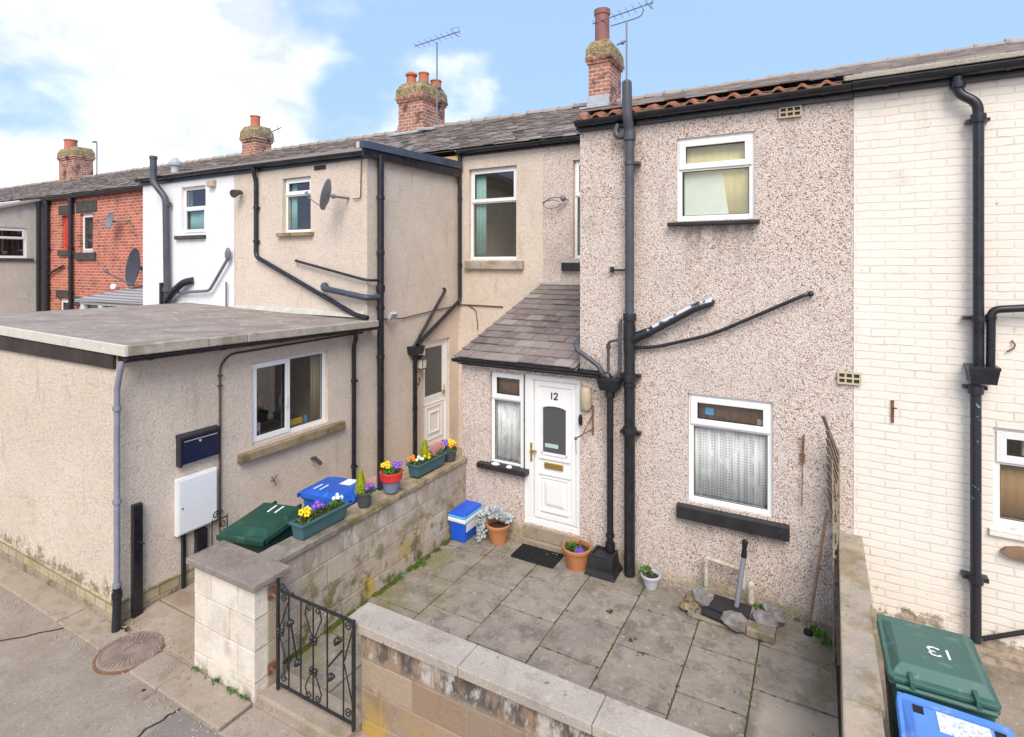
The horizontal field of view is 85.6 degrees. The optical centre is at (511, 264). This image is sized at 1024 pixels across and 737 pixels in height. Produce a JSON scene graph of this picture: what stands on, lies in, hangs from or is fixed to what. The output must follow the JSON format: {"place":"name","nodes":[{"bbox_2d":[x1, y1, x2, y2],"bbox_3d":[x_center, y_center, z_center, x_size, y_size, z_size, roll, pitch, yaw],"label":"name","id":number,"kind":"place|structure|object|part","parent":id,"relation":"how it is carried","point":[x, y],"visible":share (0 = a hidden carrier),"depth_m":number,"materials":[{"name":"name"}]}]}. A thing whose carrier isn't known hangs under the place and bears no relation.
{"place":"outdoors","nodes":[
{"label":"outdoors","id":0,"kind":"place"},
{"bbox_2d":[0,586,221,736],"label":"road","id":1,"kind":"structure","parent":0,"point":[48,688],"depth_m":5.12,"materials":[{"name":"grey asphalt"}]},
{"bbox_2d":[0,628,180,736],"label":"road seam","id":2,"kind":"object","parent":1,"relation":"on","point":[165,717],"visible":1,"depth_m":4.86,"materials":[{"name":"black asphalt"}]},
{"bbox_2d":[130,682,156,699],"bbox_3d":[-3.402,3.941,5.107,0.220,0.018,0.120,0,0,29],"label":"stopcock cover","id":3,"kind":"object","parent":1,"relation":"on","point":[142,691],"visible":1,"depth_m":5.09,"materials":[{"name":"metal"}]},
{"bbox_2d":[145,710,220,736],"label":"road patch","id":4,"kind":"object","parent":1,"relation":"on","point":[172,726],"visible":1,"depth_m":4.69,"materials":[{"name":"grey asphalt"}]},
{"bbox_2d":[0,529,825,736],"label":"grit","id":5,"kind":"object","parent":1,"relation":"on","point":[172,711],"visible":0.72,"depth_m":5.89,"materials":[{"name":"gravel"}]},
{"bbox_2d":[0,557,306,736],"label":"pavement","id":6,"kind":"structure","parent":0,"point":[216,707],"depth_m":5.26,"materials":[{"name":"beige concrete"}]},
{"bbox_2d":[92,631,165,674],"bbox_3d":[-3.873,3.946,5.619,0.628,0.069,0.628,0,0,29],"label":"manhole cover","id":7,"kind":"object","parent":6,"relation":"on","point":[118,656],"visible":0.99,"depth_m":5.57,"materials":[{"name":"metal"}]},
{"bbox_2d":[100,629,370,736],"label":"pavement mortar","id":8,"kind":"object","parent":6,"relation":"attached to","point":[360,733],"visible":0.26,"depth_m":4.85,"materials":[{"name":"concrete"}]},
{"bbox_2d":[258,672,361,736],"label":"gateway step","id":9,"kind":"object","parent":6,"relation":"on","point":[304,714],"visible":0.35,"depth_m":4.81,"materials":[{"name":"stone"}]},
{"bbox_2d":[191,547,832,700],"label":"weeds","id":10,"kind":"object","parent":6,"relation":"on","point":[818,632],"visible":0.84,"depth_m":5.75,"materials":[{"name":"green plant"}]},
{"bbox_2d":[123,447,461,663],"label":"passage path","id":11,"kind":"structure","parent":0,"point":[174,612],"depth_m":6.06,"materials":[{"name":"concrete"}]},
{"bbox_2d":[131,502,144,618],"bbox_3d":[-4.152,3.310,6.151,0.140,1.280,0.100,0,0,29],"label":"gate post","id":12,"kind":"object","parent":11,"relation":"on","point":[137,542],"visible":1,"depth_m":6.14,"materials":[{"name":"black metal"}]},
{"bbox_2d":[194,526,207,581],"bbox_3d":[-3.836,3.590,6.816,0.075,0.660,0.130,0,0,29],"label":"gate post","id":13,"kind":"object","parent":11,"relation":"on","point":[200,538],"visible":0.53,"depth_m":6.77,"materials":[{"name":"black metal"}]},
{"bbox_2d":[212,511,227,544],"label":"iron gate","id":14,"kind":"structure","parent":13,"relation":"attached to","point":[219,522],"depth_m":6.94,"materials":[{"name":"black metal"}]},
{"bbox_2d":[216,501,304,552],"bbox_3d":[-2.765,3.341,6.196,0.600,1.088,0.819,0,0,14],"label":"wheelie bin","id":15,"kind":"object","parent":11,"relation":"on","point":[262,527],"visible":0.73,"depth_m":5.99,"materials":[{"name":"plastic"}]},
{"bbox_2d":[297,477,376,511],"bbox_3d":[-2.218,3.342,7.057,0.819,1.085,0.600,0,0,23],"label":"wheelie bin","id":16,"kind":"object","parent":11,"relation":"on","point":[326,490],"visible":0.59,"depth_m":6.91,"materials":[{"name":"plastic"}]},
{"bbox_2d":[0,71,599,632],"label":"terraced house","id":17,"kind":"structure","parent":0,"point":[294,359],"depth_m":9.07,"materials":[{"name":"paint"}]},
{"bbox_2d":[181,534,185,588],"bbox_3d":[-3.949,3.583,6.644,0.045,0.695,0.040,0,0,29],"label":"cable duct","id":18,"kind":"object","parent":17,"relation":"attached to","point":[183,561],"visible":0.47,"depth_m":6.63,"materials":[{"name":"black paint"}]},
{"bbox_2d":[174,466,216,536],"bbox_3d":[-3.858,2.893,6.765,0.085,0.675,0.500,0,0,29],"label":"meter cabinet","id":19,"kind":"object","parent":17,"relation":"attached to","point":[195,501],"visible":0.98,"depth_m":6.71,"materials":[{"name":"white paint"}]},
{"bbox_3d":[-3.829,2.893,6.749,0.017,0.635,0.470,0,0,29],"label":"cabinet door","id":20,"kind":"part","parent":19,"relation":"part of","materials":[{"name":"white plastic"}]},
{"bbox_2d":[175,425,220,467],"bbox_3d":[-3.841,2.223,6.785,0.102,0.375,0.510,0,0,29],"label":"post box","id":21,"kind":"object","parent":17,"relation":"attached to","point":[196,445],"visible":1,"depth_m":6.74,"materials":[{"name":"blue metal"}]},
{"bbox_2d":[230,190,242,197],"bbox_3d":[-5.398,-1.390,10.862,0.172,0.174,0.242,0,0,29],"label":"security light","id":22,"kind":"object","parent":17,"relation":"attached to","point":[234,193],"visible":1,"depth_m":10.79,"materials":[{"name":"grey plastic"}]},
{"bbox_2d":[237,350,344,463],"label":"window","id":23,"kind":"structure","parent":17,"relation":"in","point":[285,390],"depth_m":8.52,"materials":[{"name":"plastic"}]},
{"bbox_2d":[276,177,313,236],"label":"window","id":24,"kind":"structure","parent":17,"relation":"in","point":[301,204],"depth_m":10.48,"materials":[{"name":"plastic"}]},
{"bbox_2d":[310,456,322,464],"bbox_3d":[-2.948,2.950,8.312,0.182,0.156,0.106,0,0,0],"label":"outside tap","id":25,"kind":"object","parent":17,"relation":"attached to","point":[317,460],"visible":1,"depth_m":8.30,"materials":[{"name":"grey metal"}]},
{"bbox_2d":[305,179,349,209],"bbox_3d":[-3.160,-1.179,9.430,0.467,0.534,0.603,0,0,29],"label":"satellite dish","id":26,"kind":"object","parent":17,"relation":"attached to","point":[325,195],"visible":1,"depth_m":9.27,"materials":[{"name":"grey metal"}]},
{"bbox_2d":[387,312,397,319],"bbox_3d":[-2.143,0.906,9.713,0.232,0.147,0.160,0,0,29],"label":"floodlight","id":27,"kind":"object","parent":17,"relation":"attached to","point":[392,315],"visible":0.92,"depth_m":9.64,"materials":[{"name":"white plastic"}]},
{"bbox_2d":[417,355,426,369],"bbox_3d":[-1.725,1.860,10.534,0.173,0.260,0.150,0,0,29],"label":"wall lantern","id":28,"kind":"object","parent":17,"relation":"attached to","point":[422,362],"depth_m":10.48,"materials":[{"name":"clear glass"}]},
{"bbox_2d":[423,338,446,446],"bbox_3d":[-1.593,2.581,11.152,0.130,2.138,0.870,0,0,29],"label":"door","id":29,"kind":"structure","parent":17,"relation":"in","point":[435,375],"depth_m":11.19,"materials":[{"name":"plastic"}]},
{"bbox_2d":[415,27,459,121],"bbox_3d":[-2.209,-5.429,15.985,1.652,2.557,0.425,0,0,29],"label":"tv aerial","id":30,"kind":"object","parent":17,"relation":"attached to","point":[437,65],"visible":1,"depth_m":16.05,"materials":[{"name":"metal"}]},
{"bbox_2d":[464,166,523,268],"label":"window","id":31,"kind":"structure","parent":17,"relation":"in","point":[493,190],"depth_m":12.40,"materials":[{"name":"plastic"}]},
{"bbox_2d":[0,0,1023,202],"label":"sky","id":32,"kind":"structure","parent":0,"point":[166,80],"materials":[{"name":"blue"}]},
{"bbox_2d":[283,530,840,736],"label":"yard paving","id":33,"kind":"structure","parent":0,"point":[794,653],"depth_m":5.68,"materials":[{"name":"grey concrete"}]},
{"bbox_2d":[448,500,482,542],"bbox_3d":[-0.666,3.695,7.958,0.299,0.410,0.484,0,0,29],"label":"cool box","id":34,"kind":"object","parent":33,"relation":"on","point":[463,517],"visible":0.91,"depth_m":7.80,"materials":[{"name":"blue plastic"}]},
{"bbox_2d":[475,504,513,545],"bbox_3d":[-0.241,3.642,7.802,0.530,0.516,0.406,0,0,9],"label":"plant pot","id":35,"kind":"object","parent":33,"relation":"on","point":[498,526],"visible":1,"depth_m":7.73,"materials":[{"name":"ceramic"}]},
{"bbox_2d":[345,602,708,736],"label":"garden wall","id":36,"kind":"structure","parent":33,"relation":"on","point":[419,679],"depth_m":4.18,"materials":[{"name":"stone"}]},
{"bbox_2d":[511,543,563,567],"bbox_3d":[0.337,3.886,7.380,0.618,0.018,0.358,0,0,29],"label":"door mat","id":37,"kind":"object","parent":33,"relation":"on","point":[537,555],"depth_m":7.36,"materials":[{"name":"rubber"}]},
{"bbox_2d":[283,538,829,735],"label":"moss strip","id":38,"kind":"object","parent":33,"relation":"on","point":[331,628],"visible":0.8,"depth_m":5.99,"materials":[{"name":"green plant"}]},
{"bbox_2d":[562,539,591,571],"bbox_3d":[0.836,3.736,7.127,0.382,0.327,0.382,0,0,29],"label":"plant pot","id":39,"kind":"object","parent":33,"relation":"on","point":[577,552],"visible":1,"depth_m":7.03,"materials":[{"name":"ceramic"}]},
{"bbox_2d":[584,545,622,581],"bbox_3d":[1.164,3.772,7.017,0.394,0.245,0.361,0,0,29],"label":"gully box","id":40,"kind":"object","parent":33,"relation":"on","point":[604,564],"visible":0.98,"depth_m":6.92,"materials":[{"name":"plastic"}]},
{"bbox_2d":[638,565,660,589],"bbox_3d":[1.661,3.772,6.697,0.285,0.256,0.250,0,0,29],"label":"plant pot","id":41,"kind":"object","parent":33,"relation":"on","point":[651,577],"visible":1,"depth_m":6.66,"materials":[{"name":"ceramic"}]},
{"bbox_2d":[451,7,860,626],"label":"terraced house","id":42,"kind":"structure","parent":33,"relation":"on","point":[683,311],"depth_m":6.74,"materials":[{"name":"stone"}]},
{"bbox_2d":[477,371,528,476],"bbox_3d":[-0.113,2.255,7.972,0.800,1.410,0.282,0,0,29],"label":"window","id":43,"kind":"structure","parent":42,"relation":"in","point":[506,387],"depth_m":8.06,"materials":[{"name":"plastic"}]},
{"bbox_2d":[521,374,579,534],"bbox_3d":[0.536,2.723,7.659,0.918,2.355,0.160,0,0,29],"label":"door","id":44,"kind":"structure","parent":42,"relation":"in","point":[552,404],"depth_m":7.63,"materials":[{"name":"plastic"}]},
{"bbox_2d":[542,195,568,208],"bbox_3d":[0.820,-1.186,10.517,0.511,0.248,0.146,0,0,15],"label":"loop aerial","id":45,"kind":"object","parent":42,"relation":"attached to","point":[562,197],"visible":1,"depth_m":10.49,"materials":[{"name":"metal"}]},
{"bbox_2d":[561,160,579,270],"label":"window","id":46,"kind":"structure","parent":42,"relation":"in","point":[564,266],"depth_m":10.55,"materials":[{"name":"plastic"}]},
{"bbox_2d":[578,414,582,424],"bbox_3d":[0.911,2.070,7.354,0.060,0.140,0.057,0,0,29],"label":"key safe","id":47,"kind":"object","parent":42,"relation":"attached to","point":[580,419],"visible":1,"depth_m":7.33,"materials":[{"name":"black paint"}]},
{"bbox_2d":[574,406,593,441],"bbox_3d":[0.942,2.155,7.208,0.309,0.590,0.041,0,0,-28],"label":"basket bracket","id":48,"kind":"object","parent":42,"relation":"attached to","point":[583,433],"visible":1,"depth_m":7.26,"materials":[{"name":"metal"}]},
{"bbox_2d":[580,386,591,410],"bbox_3d":[0.981,1.772,7.315,0.160,0.315,0.156,0,0,29],"label":"wall lamp","id":49,"kind":"object","parent":42,"relation":"attached to","point":[585,398],"visible":1,"depth_m":7.25,"materials":[{"name":"beige plastic"}]},
{"bbox_2d":[592,0,652,78],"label":"tv aerial","id":50,"kind":"object","parent":42,"relation":"attached to","point":[622,42],"visible":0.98,"depth_m":13.52,"materials":[{"name":"metal"}]},
{"bbox_2d":[667,132,759,226],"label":"window","id":51,"kind":"structure","parent":42,"relation":"in","point":[715,174],"depth_m":6.62,"materials":[{"name":"plastic"}]},
{"bbox_2d":[676,393,789,541],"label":"window","id":52,"kind":"structure","parent":42,"relation":"in","point":[731,439],"depth_m":6.54,"materials":[{"name":"plastic"}]},
{"bbox_2d":[801,435,804,505],"bbox_3d":[3.198,2.270,6.075,0.040,0.780,0.032,0,0,29],"label":"wind chime","id":53,"kind":"object","parent":42,"relation":"hanging from","point":[803,453],"visible":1,"depth_m":6.07,"materials":[{"name":"metal"}]},
{"bbox_2d":[679,586,787,644],"bbox_3d":[2.445,3.795,6.134,1.097,0.224,0.659,0,0,29],"label":"stone surround","id":54,"kind":"object","parent":33,"relation":"on","point":[723,611],"visible":0.99,"depth_m":6.01,"materials":[{"name":"stone"}]},
{"bbox_2d":[703,556,754,603],"bbox_3d":[2.492,3.620,6.360,0.564,0.400,0.096,0,0,34],"label":"drain pipe","id":55,"kind":"object","parent":54,"relation":"on","point":[750,583],"visible":0.8,"depth_m":6.34,"materials":[{"name":"white plastic"}]},
{"bbox_2d":[734,539,747,606],"bbox_3d":[2.534,3.460,6.133,0.179,0.808,0.066,0,0,-13],"label":"standpipe","id":56,"kind":"object","parent":54,"relation":"on","point":[741,572],"visible":0.92,"depth_m":6.11,"materials":[{"name":"grey plastic"}]},
{"bbox_2d":[803,510,828,636],"bbox_3d":[3.228,3.259,5.864,0.295,1.283,0.087,0,0,-16],"label":"broom handle","id":57,"kind":"object","parent":33,"relation":"on","point":[807,631],"visible":1,"depth_m":5.85,"materials":[{"name":"brown wood"}]},
{"bbox_2d":[821,415,839,665],"bbox_3d":[3.268,2.744,5.662,0.179,2.319,0.648,0,0,29],"label":"trellis","id":58,"kind":"object","parent":33,"relation":"on","point":[833,471],"visible":0.98,"depth_m":5.76,"materials":[{"name":"brown wood"}]},
{"bbox_2d":[874,633,1023,736],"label":"neighbour yard","id":59,"kind":"structure","parent":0,"point":[1008,685],"depth_m":4.97,"materials":[{"name":"beige concrete"}]},
{"bbox_2d":[838,533,884,736],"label":"garden wall","id":60,"kind":"structure","parent":59,"relation":"on","point":[862,708],"depth_m":4.13,"materials":[{"name":"beige concrete"}]},
{"bbox_2d":[836,37,1023,673],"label":"terraced house","id":61,"kind":"structure","parent":59,"relation":"on","point":[938,296],"depth_m":5.51,"materials":[{"name":"white brick"}]},
{"bbox_2d":[891,400,896,422],"bbox_3d":[3.922,1.515,5.679,0.030,0.230,0.070,0,0,6],"label":"wall hook","id":62,"kind":"object","parent":61,"relation":"attached to","point":[892,411],"depth_m":5.69,"materials":[{"name":"metal"}]},
{"bbox_2d":[988,427,1023,540],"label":"window","id":63,"kind":"structure","parent":61,"relation":"in","point":[1008,444],"depth_m":5.33,"materials":[{"name":"white paint"}]},
{"bbox_2d":[1006,340,1015,351],"bbox_3d":[4.733,0.776,5.243,0.070,0.119,0.033,0,0,29],"label":"wall hook","id":64,"kind":"object","parent":61,"relation":"attached to","point":[1013,342],"depth_m":5.23,"materials":[{"name":"metal"}]},
{"bbox_2d":[1000,546,1023,561],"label":"wall plaque","id":65,"kind":"object","parent":61,"relation":"attached to","point":[1015,552],"depth_m":5.20,"materials":[{"name":"wood"}]},
{"bbox_2d":[876,614,1001,736],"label":"wheelie bin","id":66,"kind":"object","parent":59,"relation":"on","point":[946,668],"visible":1,"depth_m":3.82,"materials":[{"name":"plastic"}]},
{"bbox_2d":[896,691,1015,736],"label":"wheelie bin","id":67,"kind":"object","parent":59,"relation":"on","point":[918,717],"visible":1,"depth_m":3.39,"materials":[{"name":"plastic"}]},
{"bbox_3d":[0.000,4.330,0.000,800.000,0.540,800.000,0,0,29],"label":"ground","id":68,"kind":"structure","parent":0,"visible":0},
{"bbox_2d":[0,139,149,313],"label":"terraced house","id":69,"kind":"structure","parent":68,"relation":"on","point":[21,254],"depth_m":20.83,"materials":[{"name":"brick"}]},
{"bbox_2d":[0,227,33,260],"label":"window","id":70,"kind":"structure","parent":69,"relation":"in","point":[12,239],"depth_m":21.19,"materials":[{"name":"plastic"}]},
{"bbox_2d":[92,141,97,174],"bbox_3d":[-19.684,-5.010,26.099,0.376,1.620,0.100,0,0,29],"label":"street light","id":71,"kind":"object","parent":69,"relation":"attached to","point":[96,156],"visible":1,"depth_m":26.02,"materials":[{"name":"metal"}]},
{"bbox_2d":[41,115,351,310],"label":"terraced house","id":72,"kind":"structure","parent":68,"relation":"on","point":[83,248],"depth_m":19.50,"materials":[{"name":"red brick"}]},
{"bbox_2d":[62,299,67,309],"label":"window","id":73,"kind":"structure","parent":72,"relation":"in","point":[64,301],"depth_m":20.39,"materials":[{"name":"plastic"}]},
{"bbox_2d":[57,215,92,255],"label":"window","id":74,"kind":"structure","parent":72,"relation":"in","point":[90,220],"depth_m":20.16,"materials":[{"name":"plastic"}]},
{"bbox_2d":[75,213,95,259],"bbox_3d":[-14.921,-0.980,19.451,1.350,1.640,0.240,0,0,29],"label":"window","id":75,"kind":"structure","parent":72,"relation":"in","point":[87,254],"depth_m":19.51,"materials":[{"name":"plastic"}]},
{"bbox_2d":[97,212,130,228],"bbox_3d":[-12.878,-1.427,17.947,0.925,0.557,0.457,0,0,-3],"label":"satellite dish","id":76,"kind":"object","parent":72,"relation":"attached to","point":[109,220],"visible":1,"depth_m":18.06,"materials":[{"name":"grey metal"}]},
{"bbox_2d":[110,284,118,289],"bbox_3d":[-13.142,0.735,18.277,0.180,0.208,0.210,0,0,-5],"label":"security light","id":77,"kind":"object","parent":72,"relation":"attached to","point":[114,286],"visible":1,"depth_m":18.20,"materials":[{"name":"white plastic"}]},
{"bbox_2d":[103,248,142,286],"bbox_3d":[-11.019,0.086,16.339,1.539,1.155,0.920,0,0,-8],"label":"satellite dish","id":78,"kind":"object","parent":72,"relation":"attached to","point":[133,267],"visible":0.87,"depth_m":16.52,"materials":[{"name":"grey metal"}]},
{"bbox_2d":[168,157,181,172],"bbox_3d":[-11.976,-3.350,19.661,0.440,0.900,0.418,0,0,29],"label":"roof vent","id":79,"kind":"object","parent":72,"relation":"on","point":[175,163],"visible":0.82,"depth_m":19.54,"materials":[{"name":"white plastic"}]},
{"bbox_2d":[263,125,281,146],"bbox_3d":[-8.677,-4.647,20.006,0.968,0.712,0.040,0,0,29],"label":"tv aerial","id":80,"kind":"object","parent":72,"relation":"attached to","point":[271,134],"visible":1,"depth_m":20.05,"materials":[{"name":"metal"}]},
{"bbox_2d":[186,540,289,703],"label":"gate pillar","id":81,"kind":"structure","parent":68,"relation":"on","point":[235,616],"depth_m":5.14,"materials":[{"name":"stone"}]},
{"bbox_2d":[276,577,355,731],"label":"iron gate","id":82,"kind":"structure","parent":81,"relation":"attached to","point":[313,640],"depth_m":4.78,"materials":[{"name":"black metal"}]},
{"bbox_2d":[134,130,457,306],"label":"terraced house","id":83,"kind":"structure","parent":68,"relation":"on","point":[188,236],"depth_m":11.97,"materials":[{"name":"render"},{"name":"slate"},{"name":"black paint"}]},
{"bbox_2d":[174,185,205,239],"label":"window","id":84,"kind":"structure","parent":83,"relation":"in","point":[197,211],"depth_m":11.97,"materials":[{"name":"white paint"}]},
{"bbox_2d":[206,180,215,186],"bbox_3d":[-6.204,-1.670,11.401,0.200,0.140,0.098,0,0,29],"label":"alarm box","id":85,"kind":"object","parent":83,"relation":"attached to","point":[210,183],"visible":1,"depth_m":11.36,"materials":[{"name":"beige plastic"}]},
{"bbox_2d":[258,454,466,663],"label":"garden wall","id":86,"kind":"structure","parent":68,"relation":"on","point":[354,557],"depth_m":6.46,"materials":[{"name":"stone"}]},
{"bbox_2d":[288,493,349,539],"bbox_3d":[-2.098,2.709,6.019,0.256,0.311,0.664,0,0,29],"label":"flower trough","id":87,"kind":"object","parent":86,"relation":"on","point":[319,518],"visible":1,"depth_m":5.93,"materials":[{"name":"teal plastic"}]},
{"bbox_2d":[354,469,375,507],"bbox_3d":[-1.747,2.635,6.568,0.260,0.431,0.245,0,0,-6],"label":"plant pot","id":88,"kind":"object","parent":86,"relation":"on","point":[363,492],"visible":1,"depth_m":6.51,"materials":[{"name":"grey plastic"}]},
{"bbox_2d":[379,460,403,493],"bbox_3d":[-1.522,2.668,6.955,0.306,0.365,0.295,0,0,29],"label":"plant pot","id":89,"kind":"object","parent":86,"relation":"on","point":[390,477],"visible":1,"depth_m":6.89,"materials":[{"name":"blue ceramic"}]},
{"bbox_2d":[406,438,447,477],"bbox_3d":[-1.167,2.621,7.641,0.283,0.448,0.750,0,0,29],"label":"flower trough","id":90,"kind":"object","parent":86,"relation":"on","point":[423,463],"visible":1,"depth_m":7.58,"materials":[{"name":"teal plastic"}]},
{"bbox_2d":[441,439,456,461],"bbox_3d":[-0.929,2.703,8.060,0.270,0.294,0.225,0,0,-3],"label":"plant pot","id":91,"kind":"object","parent":86,"relation":"on","point":[450,448],"visible":0.88,"depth_m":8.01,"materials":[{"name":"grey plastic"}]}
]}

